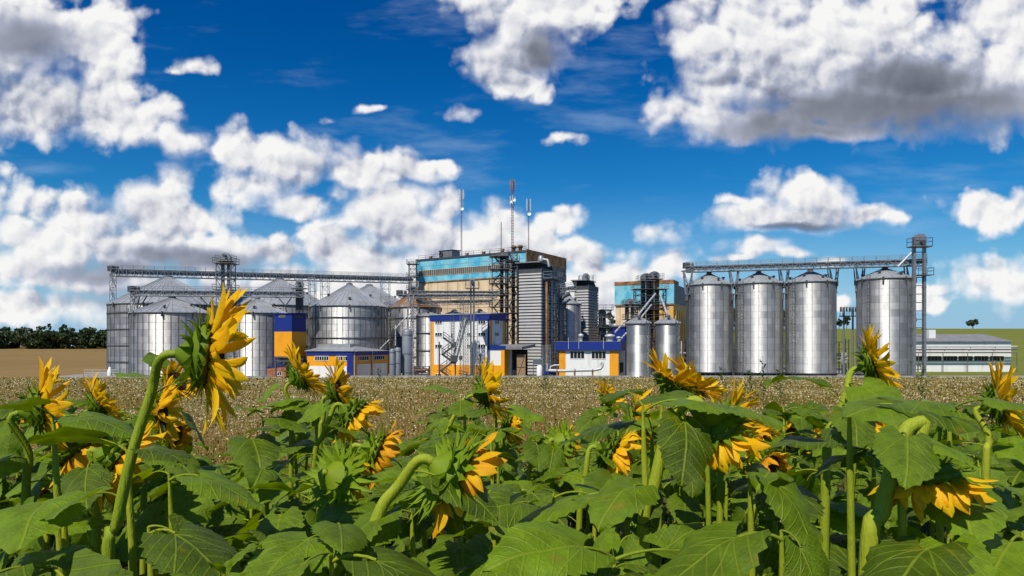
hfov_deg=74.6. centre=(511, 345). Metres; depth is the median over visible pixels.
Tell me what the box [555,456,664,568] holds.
sunflower
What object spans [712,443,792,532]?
sunflower
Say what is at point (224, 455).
sunflower
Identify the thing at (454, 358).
inclined conveyor
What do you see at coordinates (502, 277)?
bucket elevator
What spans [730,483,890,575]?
sunflower
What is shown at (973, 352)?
pipe run
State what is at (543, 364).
lattice pole
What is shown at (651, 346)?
pipe rack
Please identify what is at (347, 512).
sunflower
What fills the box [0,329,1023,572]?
ground
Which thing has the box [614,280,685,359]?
second block
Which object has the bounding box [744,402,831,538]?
sunflower
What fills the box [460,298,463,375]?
lattice mast
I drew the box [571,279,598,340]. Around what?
dryer tower
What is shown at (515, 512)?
sunflower
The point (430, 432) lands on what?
sunflower
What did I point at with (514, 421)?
sunflower
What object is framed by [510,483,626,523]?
sunflower
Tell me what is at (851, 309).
switch pole
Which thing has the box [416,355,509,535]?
sunflower
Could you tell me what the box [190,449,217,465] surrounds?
sunflower
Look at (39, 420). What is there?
sunflower
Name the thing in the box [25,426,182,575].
sunflower
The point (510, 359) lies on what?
annexe
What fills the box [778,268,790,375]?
bridge bracket
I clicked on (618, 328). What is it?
spout pipe
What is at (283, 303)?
brace frame
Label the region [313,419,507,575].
sunflower
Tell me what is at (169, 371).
sunflower
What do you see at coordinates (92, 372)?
guard rail
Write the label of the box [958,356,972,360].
window
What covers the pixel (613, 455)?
sunflower
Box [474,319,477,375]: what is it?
tall ladder
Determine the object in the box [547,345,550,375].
lattice pole
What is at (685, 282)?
bridge bracket
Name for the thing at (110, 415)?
sunflower
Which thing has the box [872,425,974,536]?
sunflower
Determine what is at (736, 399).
sunflower
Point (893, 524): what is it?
sunflower
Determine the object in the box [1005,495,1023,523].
sunflower
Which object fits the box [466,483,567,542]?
sunflower
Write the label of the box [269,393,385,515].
sunflower
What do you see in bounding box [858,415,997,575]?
sunflower
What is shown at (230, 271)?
elevator tower
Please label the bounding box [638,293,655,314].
spout pipe
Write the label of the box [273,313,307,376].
loading bin
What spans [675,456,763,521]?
sunflower
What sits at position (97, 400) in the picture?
sunflower
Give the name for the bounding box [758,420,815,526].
sunflower
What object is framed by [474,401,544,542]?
sunflower
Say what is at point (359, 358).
window
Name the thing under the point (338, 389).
sunflower
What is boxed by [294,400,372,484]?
sunflower
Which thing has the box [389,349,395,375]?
upright tank
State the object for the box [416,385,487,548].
sunflower
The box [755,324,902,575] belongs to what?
sunflower
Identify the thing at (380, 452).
sunflower
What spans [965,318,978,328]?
tree
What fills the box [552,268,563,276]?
window
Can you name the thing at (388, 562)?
sunflower
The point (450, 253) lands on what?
roof hut
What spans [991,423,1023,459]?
sunflower
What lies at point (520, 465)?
sunflower
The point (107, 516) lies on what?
sunflower
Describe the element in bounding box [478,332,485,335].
window
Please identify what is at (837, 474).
sunflower
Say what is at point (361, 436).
sunflower
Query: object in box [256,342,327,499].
sunflower
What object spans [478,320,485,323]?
window
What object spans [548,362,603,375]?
ground pipe
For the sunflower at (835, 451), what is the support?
on the ground at (21, 361)
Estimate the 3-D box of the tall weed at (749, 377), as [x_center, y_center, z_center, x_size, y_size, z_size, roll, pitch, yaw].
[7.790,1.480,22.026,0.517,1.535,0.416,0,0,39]
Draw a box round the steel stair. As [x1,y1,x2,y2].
[437,332,455,375]
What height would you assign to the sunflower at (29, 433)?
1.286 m
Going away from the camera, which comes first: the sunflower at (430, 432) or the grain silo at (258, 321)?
the sunflower at (430, 432)
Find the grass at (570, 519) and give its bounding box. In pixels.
[3,474,945,569]
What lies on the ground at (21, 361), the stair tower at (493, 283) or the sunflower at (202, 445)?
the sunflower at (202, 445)
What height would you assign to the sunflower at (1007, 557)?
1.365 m
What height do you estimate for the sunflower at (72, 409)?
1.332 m
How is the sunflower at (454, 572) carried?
on the ground at (21, 361)
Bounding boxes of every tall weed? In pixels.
[376,368,382,385]
[541,374,548,390]
[715,366,728,395]
[744,370,756,399]
[754,360,771,403]
[771,368,788,402]
[911,363,932,400]
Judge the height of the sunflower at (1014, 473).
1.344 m
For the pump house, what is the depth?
108.67 m
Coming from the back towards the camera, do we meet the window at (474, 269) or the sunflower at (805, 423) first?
the window at (474, 269)
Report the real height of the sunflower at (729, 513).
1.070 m
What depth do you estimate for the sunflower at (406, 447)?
4.46 m
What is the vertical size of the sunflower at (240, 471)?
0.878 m
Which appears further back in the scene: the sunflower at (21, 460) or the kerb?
the kerb
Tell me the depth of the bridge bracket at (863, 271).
113.32 m
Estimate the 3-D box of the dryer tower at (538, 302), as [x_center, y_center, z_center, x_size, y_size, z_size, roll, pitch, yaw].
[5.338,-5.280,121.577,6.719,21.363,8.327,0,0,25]
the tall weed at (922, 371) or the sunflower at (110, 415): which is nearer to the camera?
the sunflower at (110, 415)
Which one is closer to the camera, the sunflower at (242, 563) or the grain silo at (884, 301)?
the sunflower at (242, 563)
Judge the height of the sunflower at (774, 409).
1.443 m
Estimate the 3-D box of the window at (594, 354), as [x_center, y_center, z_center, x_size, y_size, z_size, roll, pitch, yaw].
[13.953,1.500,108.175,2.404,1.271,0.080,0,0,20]
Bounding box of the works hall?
[916,330,1012,371]
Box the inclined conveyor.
[450,317,467,363]
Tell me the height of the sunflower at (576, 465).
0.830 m
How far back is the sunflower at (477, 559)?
1.65 m
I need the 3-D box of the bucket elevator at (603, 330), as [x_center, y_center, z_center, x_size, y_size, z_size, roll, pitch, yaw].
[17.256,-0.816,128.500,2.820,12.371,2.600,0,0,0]
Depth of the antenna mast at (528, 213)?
145.49 m
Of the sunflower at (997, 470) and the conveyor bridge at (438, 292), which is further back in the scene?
the conveyor bridge at (438, 292)
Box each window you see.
[315,356,328,360]
[337,356,349,360]
[357,356,368,360]
[374,355,384,359]
[418,264,511,276]
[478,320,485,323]
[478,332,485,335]
[478,344,485,347]
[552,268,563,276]
[570,351,584,358]
[591,351,605,358]
[620,362,622,372]
[927,356,941,360]
[943,356,956,360]
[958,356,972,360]
[974,356,987,360]
[990,356,1003,360]
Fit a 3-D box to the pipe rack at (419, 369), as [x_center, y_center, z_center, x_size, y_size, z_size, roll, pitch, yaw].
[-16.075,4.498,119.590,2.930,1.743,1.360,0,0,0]
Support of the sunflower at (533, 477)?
on the ground at (21, 361)
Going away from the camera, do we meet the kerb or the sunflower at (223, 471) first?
the sunflower at (223, 471)
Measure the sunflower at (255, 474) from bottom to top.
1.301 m
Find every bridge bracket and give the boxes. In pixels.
[681,270,694,367]
[728,270,739,375]
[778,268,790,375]
[827,267,838,375]
[853,266,866,298]
[902,265,916,274]
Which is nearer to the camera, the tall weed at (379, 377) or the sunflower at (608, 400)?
the sunflower at (608, 400)
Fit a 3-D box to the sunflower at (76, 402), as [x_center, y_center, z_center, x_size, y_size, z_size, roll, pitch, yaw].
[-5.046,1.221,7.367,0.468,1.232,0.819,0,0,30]
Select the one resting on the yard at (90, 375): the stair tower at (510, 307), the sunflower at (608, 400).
the stair tower at (510, 307)
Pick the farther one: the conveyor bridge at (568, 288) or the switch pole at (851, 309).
the conveyor bridge at (568, 288)
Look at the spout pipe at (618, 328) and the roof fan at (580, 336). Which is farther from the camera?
the spout pipe at (618, 328)
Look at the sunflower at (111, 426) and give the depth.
1.89 m
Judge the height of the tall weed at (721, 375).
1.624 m
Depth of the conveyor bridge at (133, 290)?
117.92 m
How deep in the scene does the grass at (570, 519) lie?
6.30 m
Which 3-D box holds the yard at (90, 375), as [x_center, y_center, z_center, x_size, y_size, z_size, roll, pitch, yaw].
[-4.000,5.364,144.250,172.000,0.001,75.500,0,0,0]
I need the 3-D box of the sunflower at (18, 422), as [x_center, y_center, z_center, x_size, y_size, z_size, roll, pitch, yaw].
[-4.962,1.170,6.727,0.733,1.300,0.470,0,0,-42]
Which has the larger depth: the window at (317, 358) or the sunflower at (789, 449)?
the window at (317, 358)
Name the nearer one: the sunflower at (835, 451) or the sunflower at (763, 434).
the sunflower at (835, 451)
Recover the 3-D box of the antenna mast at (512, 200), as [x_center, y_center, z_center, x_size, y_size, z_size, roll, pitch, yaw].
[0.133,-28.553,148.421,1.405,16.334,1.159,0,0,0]
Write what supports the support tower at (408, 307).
on the yard at (90, 375)
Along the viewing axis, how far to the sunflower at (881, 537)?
2.81 m
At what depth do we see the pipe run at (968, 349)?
136.25 m
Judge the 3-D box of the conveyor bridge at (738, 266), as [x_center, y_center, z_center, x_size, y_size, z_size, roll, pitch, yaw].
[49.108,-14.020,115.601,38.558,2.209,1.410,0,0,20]
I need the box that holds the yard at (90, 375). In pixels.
[58,365,919,377]
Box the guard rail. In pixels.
[85,370,117,374]
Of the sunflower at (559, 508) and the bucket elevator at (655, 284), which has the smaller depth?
the sunflower at (559, 508)
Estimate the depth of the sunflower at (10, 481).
4.81 m
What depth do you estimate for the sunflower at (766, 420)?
2.46 m
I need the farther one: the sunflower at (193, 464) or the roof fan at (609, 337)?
the roof fan at (609, 337)
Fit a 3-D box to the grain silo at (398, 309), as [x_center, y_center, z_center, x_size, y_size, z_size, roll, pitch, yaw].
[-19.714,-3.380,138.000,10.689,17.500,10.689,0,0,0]
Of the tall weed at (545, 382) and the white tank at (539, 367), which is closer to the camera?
the tall weed at (545, 382)
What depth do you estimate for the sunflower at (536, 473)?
5.65 m
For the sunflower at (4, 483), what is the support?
on the ground at (21, 361)
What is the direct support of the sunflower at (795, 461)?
on the ground at (21, 361)
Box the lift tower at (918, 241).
[897,234,933,375]
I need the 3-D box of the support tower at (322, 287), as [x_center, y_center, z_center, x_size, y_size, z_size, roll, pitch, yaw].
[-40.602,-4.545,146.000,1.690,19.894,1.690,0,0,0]
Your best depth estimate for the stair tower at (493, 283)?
131.89 m
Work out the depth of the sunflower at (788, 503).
1.81 m
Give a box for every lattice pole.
[542,345,545,375]
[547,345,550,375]
[556,285,559,373]
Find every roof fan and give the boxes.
[578,334,582,340]
[605,334,614,340]
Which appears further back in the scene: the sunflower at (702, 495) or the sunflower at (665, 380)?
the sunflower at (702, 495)
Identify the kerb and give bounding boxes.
[352,376,1023,377]
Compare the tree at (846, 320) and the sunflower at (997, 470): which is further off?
the tree at (846, 320)
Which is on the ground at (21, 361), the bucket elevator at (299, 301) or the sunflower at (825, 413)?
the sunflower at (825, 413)
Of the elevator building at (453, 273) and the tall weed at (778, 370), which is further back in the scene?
the elevator building at (453, 273)
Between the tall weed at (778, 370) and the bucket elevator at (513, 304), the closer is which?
the tall weed at (778, 370)
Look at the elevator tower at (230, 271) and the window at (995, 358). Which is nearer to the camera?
the elevator tower at (230, 271)
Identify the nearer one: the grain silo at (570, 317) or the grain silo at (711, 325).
the grain silo at (711, 325)
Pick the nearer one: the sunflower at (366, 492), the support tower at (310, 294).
the sunflower at (366, 492)
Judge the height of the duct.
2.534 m
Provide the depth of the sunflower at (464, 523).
4.53 m
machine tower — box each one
[596,304,613,340]
[622,299,642,319]
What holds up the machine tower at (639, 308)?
on the yard at (90, 375)
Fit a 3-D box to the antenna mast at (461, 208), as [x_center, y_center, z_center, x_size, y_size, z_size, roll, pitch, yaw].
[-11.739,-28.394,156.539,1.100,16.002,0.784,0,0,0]
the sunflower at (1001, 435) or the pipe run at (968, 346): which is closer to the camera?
the sunflower at (1001, 435)
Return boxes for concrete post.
[107,367,111,375]
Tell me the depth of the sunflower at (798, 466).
4.93 m
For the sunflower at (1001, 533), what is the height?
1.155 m
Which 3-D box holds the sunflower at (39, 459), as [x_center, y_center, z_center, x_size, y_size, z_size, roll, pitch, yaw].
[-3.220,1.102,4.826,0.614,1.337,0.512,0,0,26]
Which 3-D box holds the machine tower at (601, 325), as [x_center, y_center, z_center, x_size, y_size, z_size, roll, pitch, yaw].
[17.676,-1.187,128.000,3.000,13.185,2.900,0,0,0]
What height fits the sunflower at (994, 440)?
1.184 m
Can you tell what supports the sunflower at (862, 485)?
on the ground at (21, 361)
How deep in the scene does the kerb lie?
104.00 m
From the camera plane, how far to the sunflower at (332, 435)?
4.78 m
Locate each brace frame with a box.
[137,296,146,308]
[277,297,291,311]
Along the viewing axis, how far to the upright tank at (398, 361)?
108.05 m
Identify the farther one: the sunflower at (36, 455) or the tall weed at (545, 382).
the tall weed at (545, 382)
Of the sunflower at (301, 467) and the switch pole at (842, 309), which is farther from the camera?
the switch pole at (842, 309)
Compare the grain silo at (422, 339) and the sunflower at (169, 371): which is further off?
the grain silo at (422, 339)
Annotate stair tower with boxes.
[406,259,419,292]
[489,250,508,343]
[505,253,519,343]
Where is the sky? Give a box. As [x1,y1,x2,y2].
[0,0,1023,345]
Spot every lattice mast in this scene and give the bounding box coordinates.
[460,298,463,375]
[465,301,467,375]
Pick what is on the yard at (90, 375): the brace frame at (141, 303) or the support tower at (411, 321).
the support tower at (411, 321)
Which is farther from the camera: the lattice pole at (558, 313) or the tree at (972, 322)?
the tree at (972, 322)
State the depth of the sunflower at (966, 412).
3.72 m
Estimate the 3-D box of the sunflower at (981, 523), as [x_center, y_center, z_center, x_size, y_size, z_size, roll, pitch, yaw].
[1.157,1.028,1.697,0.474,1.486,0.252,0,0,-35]
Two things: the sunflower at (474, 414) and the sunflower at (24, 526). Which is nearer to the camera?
the sunflower at (24, 526)
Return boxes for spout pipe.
[614,320,626,332]
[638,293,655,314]
[659,293,667,314]
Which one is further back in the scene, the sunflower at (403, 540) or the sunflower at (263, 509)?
the sunflower at (263, 509)
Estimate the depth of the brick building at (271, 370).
114.00 m
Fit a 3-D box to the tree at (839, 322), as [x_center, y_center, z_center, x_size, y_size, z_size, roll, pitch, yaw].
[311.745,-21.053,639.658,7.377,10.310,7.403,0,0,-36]
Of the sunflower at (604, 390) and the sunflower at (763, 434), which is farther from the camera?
the sunflower at (604, 390)
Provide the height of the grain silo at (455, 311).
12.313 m
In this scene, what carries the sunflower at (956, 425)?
on the ground at (21, 361)
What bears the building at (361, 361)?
on the yard at (90, 375)
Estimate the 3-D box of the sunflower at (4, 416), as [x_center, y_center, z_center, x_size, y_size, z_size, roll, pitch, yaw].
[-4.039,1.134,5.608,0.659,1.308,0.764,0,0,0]
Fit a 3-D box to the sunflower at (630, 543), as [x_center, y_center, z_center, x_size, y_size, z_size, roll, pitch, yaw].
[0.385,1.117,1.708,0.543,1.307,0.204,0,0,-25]
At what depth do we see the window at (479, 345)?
112.54 m
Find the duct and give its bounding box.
[558,292,569,303]
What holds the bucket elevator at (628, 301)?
on the yard at (90, 375)
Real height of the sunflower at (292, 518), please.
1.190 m
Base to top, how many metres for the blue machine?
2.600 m
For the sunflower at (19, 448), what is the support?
on the ground at (21, 361)
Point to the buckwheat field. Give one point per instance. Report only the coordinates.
(561, 398)
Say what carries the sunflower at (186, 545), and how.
on the ground at (21, 361)
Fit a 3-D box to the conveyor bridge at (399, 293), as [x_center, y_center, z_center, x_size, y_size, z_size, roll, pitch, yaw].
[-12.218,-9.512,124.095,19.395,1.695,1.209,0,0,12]
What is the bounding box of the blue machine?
[544,363,558,375]
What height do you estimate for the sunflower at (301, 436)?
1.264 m
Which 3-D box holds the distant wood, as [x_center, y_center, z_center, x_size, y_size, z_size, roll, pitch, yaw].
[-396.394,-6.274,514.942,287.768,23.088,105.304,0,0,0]
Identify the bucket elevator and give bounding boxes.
[215,253,236,357]
[290,279,308,363]
[496,253,511,343]
[509,264,519,343]
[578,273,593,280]
[594,310,609,340]
[621,299,638,324]
[636,273,655,338]
[646,271,663,371]
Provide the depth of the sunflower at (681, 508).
3.27 m
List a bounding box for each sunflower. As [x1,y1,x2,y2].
[0,355,95,504]
[0,397,132,575]
[0,398,30,477]
[0,409,40,496]
[0,412,22,485]
[0,420,23,569]
[0,471,92,569]
[0,490,86,575]
[0,545,132,575]
[5,453,24,507]
[6,451,23,483]
[7,421,59,500]
[8,407,71,491]
[9,436,113,559]
[10,451,44,496]
[24,399,86,454]
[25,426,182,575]
[33,399,86,453]
[40,420,166,575]
[42,284,256,558]
[43,464,167,535]
[60,372,127,520]
[69,413,140,545]
[90,478,243,575]
[112,467,261,529]
[114,410,158,569]
[119,374,184,575]
[122,407,158,517]
[133,359,204,575]
[134,417,200,504]
[134,478,258,527]
[138,513,241,575]
[159,440,208,450]
[168,543,262,575]
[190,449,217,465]
[200,466,264,554]
[210,453,235,466]
[211,458,299,564]
[213,461,244,480]
[222,529,326,574]
[224,466,294,504]
[226,474,246,567]
[227,424,282,556]
[227,506,316,575]
[231,473,264,514]
[234,406,307,548]
[242,520,367,575]
[247,398,317,440]
[247,436,376,574]
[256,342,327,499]
[264,411,337,515]
[265,546,435,575]
[267,400,339,504]
[267,424,345,512]
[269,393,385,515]
[270,356,355,516]
[288,419,404,574]
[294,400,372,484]
[298,422,311,473]
[306,424,367,504]
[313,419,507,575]
[320,495,375,560]
[324,505,416,575]
[345,481,504,574]
[360,470,526,575]
[361,482,387,547]
[379,449,436,553]
[395,425,475,555]
[411,557,475,575]
[414,403,458,432]
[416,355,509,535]
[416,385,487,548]
[416,425,505,546]
[422,437,471,541]
[424,430,453,447]
[429,411,462,433]
[435,523,511,575]
[453,409,487,477]
[456,474,559,543]
[466,405,530,479]
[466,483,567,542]
[467,434,500,526]
[469,490,558,527]
[471,427,548,543]
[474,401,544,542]
[477,412,522,541]
[480,452,535,477]
[480,521,695,575]
[483,427,532,542]
[488,416,581,518]
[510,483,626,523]
[517,491,663,539]
[521,468,540,481]
[525,459,577,479]
[531,428,640,531]
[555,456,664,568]
[557,410,659,567]
[557,455,582,525]
[558,444,636,546]
[569,572,653,575]
[572,402,647,476]
[576,379,626,540]
[580,385,666,534]
[580,527,647,575]
[587,395,770,560]
[599,389,760,561]
[623,347,705,565]
[634,390,787,524]
[635,354,729,523]
[636,408,716,562]
[647,454,715,523]
[650,376,765,533]
[654,521,829,575]
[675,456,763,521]
[710,426,783,526]
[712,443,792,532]
[723,478,758,520]
[724,457,747,505]
[729,401,828,528]
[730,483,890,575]
[736,463,842,575]
[740,450,823,575]
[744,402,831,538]
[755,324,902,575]
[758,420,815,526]
[765,375,990,575]
[768,436,876,508]
[775,422,844,474]
[789,401,830,424]
[791,428,836,491]
[792,450,858,530]
[798,439,886,531]
[812,421,896,524]
[813,410,827,431]
[830,508,921,558]
[841,396,1023,543]
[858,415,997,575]
[858,446,907,534]
[860,533,997,575]
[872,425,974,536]
[882,496,1023,539]
[906,444,1021,519]
[906,507,925,530]
[914,410,970,538]
[920,456,1018,525]
[923,474,1010,542]
[930,402,1018,543]
[930,425,969,533]
[940,359,1023,541]
[966,425,991,455]
[977,431,999,441]
[978,420,1023,458]
[981,417,1001,451]
[982,531,1023,575]
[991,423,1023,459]
[993,441,1023,487]
[996,490,1020,536]
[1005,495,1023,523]
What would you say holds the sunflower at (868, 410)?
on the ground at (21, 361)
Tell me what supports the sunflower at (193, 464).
on the ground at (21, 361)
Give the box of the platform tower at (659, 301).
[631,284,668,368]
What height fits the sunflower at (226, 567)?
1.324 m
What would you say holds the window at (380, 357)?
in the building at (361, 361)
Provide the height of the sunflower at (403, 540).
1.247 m
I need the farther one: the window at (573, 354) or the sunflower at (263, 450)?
the window at (573, 354)
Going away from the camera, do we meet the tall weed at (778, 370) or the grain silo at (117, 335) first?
the tall weed at (778, 370)
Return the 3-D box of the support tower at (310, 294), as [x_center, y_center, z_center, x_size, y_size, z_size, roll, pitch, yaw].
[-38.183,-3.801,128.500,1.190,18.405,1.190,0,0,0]
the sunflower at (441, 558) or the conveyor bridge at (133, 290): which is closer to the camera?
the sunflower at (441, 558)
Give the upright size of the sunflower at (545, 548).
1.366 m
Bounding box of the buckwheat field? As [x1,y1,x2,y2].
[0,376,1023,482]
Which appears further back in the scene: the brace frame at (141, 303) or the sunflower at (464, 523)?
the brace frame at (141, 303)
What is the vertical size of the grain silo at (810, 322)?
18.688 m
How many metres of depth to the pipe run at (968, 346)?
136.25 m
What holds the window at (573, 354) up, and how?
in the pump house
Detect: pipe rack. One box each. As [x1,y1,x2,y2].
[413,366,429,375]
[650,337,654,373]
[680,338,685,367]
[837,339,848,373]
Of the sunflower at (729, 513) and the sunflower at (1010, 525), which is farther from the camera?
the sunflower at (729, 513)
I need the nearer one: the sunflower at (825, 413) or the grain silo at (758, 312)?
the sunflower at (825, 413)
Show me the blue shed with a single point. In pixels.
(621, 332)
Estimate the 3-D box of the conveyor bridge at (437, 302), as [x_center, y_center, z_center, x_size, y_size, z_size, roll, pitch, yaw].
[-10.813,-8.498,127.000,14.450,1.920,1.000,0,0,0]
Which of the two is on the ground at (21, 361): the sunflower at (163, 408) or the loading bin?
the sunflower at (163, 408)
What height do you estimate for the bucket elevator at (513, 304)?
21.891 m
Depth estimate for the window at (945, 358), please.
137.96 m
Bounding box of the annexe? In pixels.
[488,344,534,376]
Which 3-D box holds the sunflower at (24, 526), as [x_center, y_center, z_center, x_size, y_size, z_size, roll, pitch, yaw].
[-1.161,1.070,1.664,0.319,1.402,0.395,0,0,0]
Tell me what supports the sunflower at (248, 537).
on the ground at (21, 361)
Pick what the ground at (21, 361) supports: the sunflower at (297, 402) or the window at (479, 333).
the sunflower at (297, 402)
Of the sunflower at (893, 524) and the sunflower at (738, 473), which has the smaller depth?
the sunflower at (893, 524)
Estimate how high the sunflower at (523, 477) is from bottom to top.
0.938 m
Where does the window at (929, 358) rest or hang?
in the works hall
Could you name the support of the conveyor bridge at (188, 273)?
on the support tower at (322, 287)
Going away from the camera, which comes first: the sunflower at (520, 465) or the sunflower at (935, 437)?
the sunflower at (935, 437)
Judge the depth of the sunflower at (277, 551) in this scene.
1.52 m
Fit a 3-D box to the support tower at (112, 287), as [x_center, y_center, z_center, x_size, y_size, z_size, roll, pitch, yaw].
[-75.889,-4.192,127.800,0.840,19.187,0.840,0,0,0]
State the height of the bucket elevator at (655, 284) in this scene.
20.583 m
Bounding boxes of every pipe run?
[916,346,1017,347]
[916,349,1017,350]
[918,352,1017,371]
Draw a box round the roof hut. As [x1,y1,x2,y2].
[439,249,460,257]
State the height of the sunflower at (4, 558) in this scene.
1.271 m
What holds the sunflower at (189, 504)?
on the ground at (21, 361)
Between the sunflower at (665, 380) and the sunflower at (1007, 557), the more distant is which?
the sunflower at (665, 380)
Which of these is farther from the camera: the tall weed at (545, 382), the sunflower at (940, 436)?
the tall weed at (545, 382)
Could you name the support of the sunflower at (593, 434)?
on the ground at (21, 361)
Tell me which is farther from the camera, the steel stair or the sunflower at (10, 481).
the steel stair
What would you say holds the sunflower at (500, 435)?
on the ground at (21, 361)
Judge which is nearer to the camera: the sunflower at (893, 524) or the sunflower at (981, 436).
the sunflower at (893, 524)
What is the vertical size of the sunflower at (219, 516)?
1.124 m
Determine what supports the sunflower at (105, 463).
on the ground at (21, 361)
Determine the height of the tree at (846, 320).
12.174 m
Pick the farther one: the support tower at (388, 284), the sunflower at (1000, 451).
the support tower at (388, 284)
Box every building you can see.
[267,363,300,376]
[305,344,388,377]
[415,246,565,367]
[429,310,506,376]
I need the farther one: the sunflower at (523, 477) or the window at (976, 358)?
the window at (976, 358)
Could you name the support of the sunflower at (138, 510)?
on the ground at (21, 361)
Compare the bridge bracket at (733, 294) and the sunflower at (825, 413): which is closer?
the sunflower at (825, 413)
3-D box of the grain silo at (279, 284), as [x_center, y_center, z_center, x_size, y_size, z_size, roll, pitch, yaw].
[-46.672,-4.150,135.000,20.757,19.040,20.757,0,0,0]
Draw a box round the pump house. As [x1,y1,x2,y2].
[555,337,625,377]
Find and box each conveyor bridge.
[107,265,413,283]
[127,286,304,297]
[396,290,496,297]
[409,286,498,294]
[416,298,492,305]
[556,282,576,293]
[683,254,926,272]
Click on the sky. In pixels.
(641, 137)
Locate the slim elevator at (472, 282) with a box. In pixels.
[465,278,478,375]
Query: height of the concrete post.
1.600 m
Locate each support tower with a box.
[109,273,115,301]
[130,294,136,310]
[308,277,315,349]
[320,279,329,298]
[380,281,389,371]
[407,294,413,374]
[410,281,418,373]
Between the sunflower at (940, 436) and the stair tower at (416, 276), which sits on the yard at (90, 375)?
the stair tower at (416, 276)
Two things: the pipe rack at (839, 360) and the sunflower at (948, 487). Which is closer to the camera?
the sunflower at (948, 487)
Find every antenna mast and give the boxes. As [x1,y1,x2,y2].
[459,189,463,255]
[509,179,515,250]
[526,199,530,247]
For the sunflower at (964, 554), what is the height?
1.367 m
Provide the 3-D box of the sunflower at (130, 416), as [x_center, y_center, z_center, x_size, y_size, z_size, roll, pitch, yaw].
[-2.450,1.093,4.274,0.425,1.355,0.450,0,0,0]
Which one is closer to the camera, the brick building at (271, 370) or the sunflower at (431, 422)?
the sunflower at (431, 422)
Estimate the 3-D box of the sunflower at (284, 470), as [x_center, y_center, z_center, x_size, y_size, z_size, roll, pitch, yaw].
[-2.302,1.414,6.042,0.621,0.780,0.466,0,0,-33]
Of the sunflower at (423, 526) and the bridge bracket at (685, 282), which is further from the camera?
the bridge bracket at (685, 282)
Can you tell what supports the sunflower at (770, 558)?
on the ground at (21, 361)
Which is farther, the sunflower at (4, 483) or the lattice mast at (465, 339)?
the lattice mast at (465, 339)
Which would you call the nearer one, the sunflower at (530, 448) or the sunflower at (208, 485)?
the sunflower at (208, 485)
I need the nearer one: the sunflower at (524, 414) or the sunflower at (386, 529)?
the sunflower at (386, 529)
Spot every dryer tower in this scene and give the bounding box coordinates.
[515,255,565,375]
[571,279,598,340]
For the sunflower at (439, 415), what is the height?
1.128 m
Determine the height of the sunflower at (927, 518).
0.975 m
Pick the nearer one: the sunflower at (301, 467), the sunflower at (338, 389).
the sunflower at (338, 389)
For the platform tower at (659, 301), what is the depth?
135.25 m
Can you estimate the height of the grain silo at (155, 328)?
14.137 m
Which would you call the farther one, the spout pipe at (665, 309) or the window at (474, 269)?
the window at (474, 269)
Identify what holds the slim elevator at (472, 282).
on the yard at (90, 375)
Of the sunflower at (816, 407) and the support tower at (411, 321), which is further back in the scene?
the support tower at (411, 321)
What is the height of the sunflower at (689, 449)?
1.622 m
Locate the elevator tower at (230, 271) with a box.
[212,257,238,358]
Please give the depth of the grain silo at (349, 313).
122.27 m
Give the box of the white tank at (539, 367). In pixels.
[533,359,543,375]
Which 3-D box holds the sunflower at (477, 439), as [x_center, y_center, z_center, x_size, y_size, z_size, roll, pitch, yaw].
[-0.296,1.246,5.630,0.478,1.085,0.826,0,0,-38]
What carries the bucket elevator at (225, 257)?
on the yard at (90, 375)
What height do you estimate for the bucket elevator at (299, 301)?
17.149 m
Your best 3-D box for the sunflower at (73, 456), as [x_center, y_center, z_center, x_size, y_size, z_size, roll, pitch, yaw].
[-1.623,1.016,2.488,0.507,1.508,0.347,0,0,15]
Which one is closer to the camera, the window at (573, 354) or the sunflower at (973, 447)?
the sunflower at (973, 447)
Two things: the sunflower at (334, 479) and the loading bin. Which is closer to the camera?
the sunflower at (334, 479)
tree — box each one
[598,313,615,339]
[837,318,842,326]
[845,317,850,328]
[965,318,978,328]
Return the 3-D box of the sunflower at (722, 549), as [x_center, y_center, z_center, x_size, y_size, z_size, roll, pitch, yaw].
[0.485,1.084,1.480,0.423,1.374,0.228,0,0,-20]
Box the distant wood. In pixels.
[0,323,106,348]
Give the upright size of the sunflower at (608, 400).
1.637 m
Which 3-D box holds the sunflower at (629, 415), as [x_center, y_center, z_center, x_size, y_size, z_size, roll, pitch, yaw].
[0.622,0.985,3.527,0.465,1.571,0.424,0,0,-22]
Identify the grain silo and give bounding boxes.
[105,275,220,374]
[124,296,206,377]
[225,297,287,377]
[232,277,318,364]
[306,283,388,373]
[360,284,398,349]
[390,290,441,372]
[415,309,437,373]
[445,309,465,314]
[557,295,581,367]
[625,315,651,378]
[654,314,681,375]
[686,272,733,375]
[734,271,784,375]
[783,270,837,375]
[854,267,916,375]
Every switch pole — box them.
[839,307,848,375]
[849,307,855,375]
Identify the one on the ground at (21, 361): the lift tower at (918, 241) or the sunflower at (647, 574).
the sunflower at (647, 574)
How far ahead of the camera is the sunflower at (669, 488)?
3.92 m
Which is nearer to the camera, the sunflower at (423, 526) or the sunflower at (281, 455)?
the sunflower at (423, 526)
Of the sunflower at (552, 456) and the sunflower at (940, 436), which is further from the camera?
the sunflower at (940, 436)
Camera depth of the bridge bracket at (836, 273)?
114.57 m
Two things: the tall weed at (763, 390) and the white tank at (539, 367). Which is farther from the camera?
the white tank at (539, 367)
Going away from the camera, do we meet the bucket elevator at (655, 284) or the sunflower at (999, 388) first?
the sunflower at (999, 388)
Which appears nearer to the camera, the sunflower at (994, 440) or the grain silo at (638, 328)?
the sunflower at (994, 440)
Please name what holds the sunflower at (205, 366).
on the ground at (21, 361)
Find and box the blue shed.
[609,325,625,375]
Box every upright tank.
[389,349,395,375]
[395,347,400,375]
[402,329,412,377]
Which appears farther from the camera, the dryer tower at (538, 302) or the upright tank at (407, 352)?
the dryer tower at (538, 302)

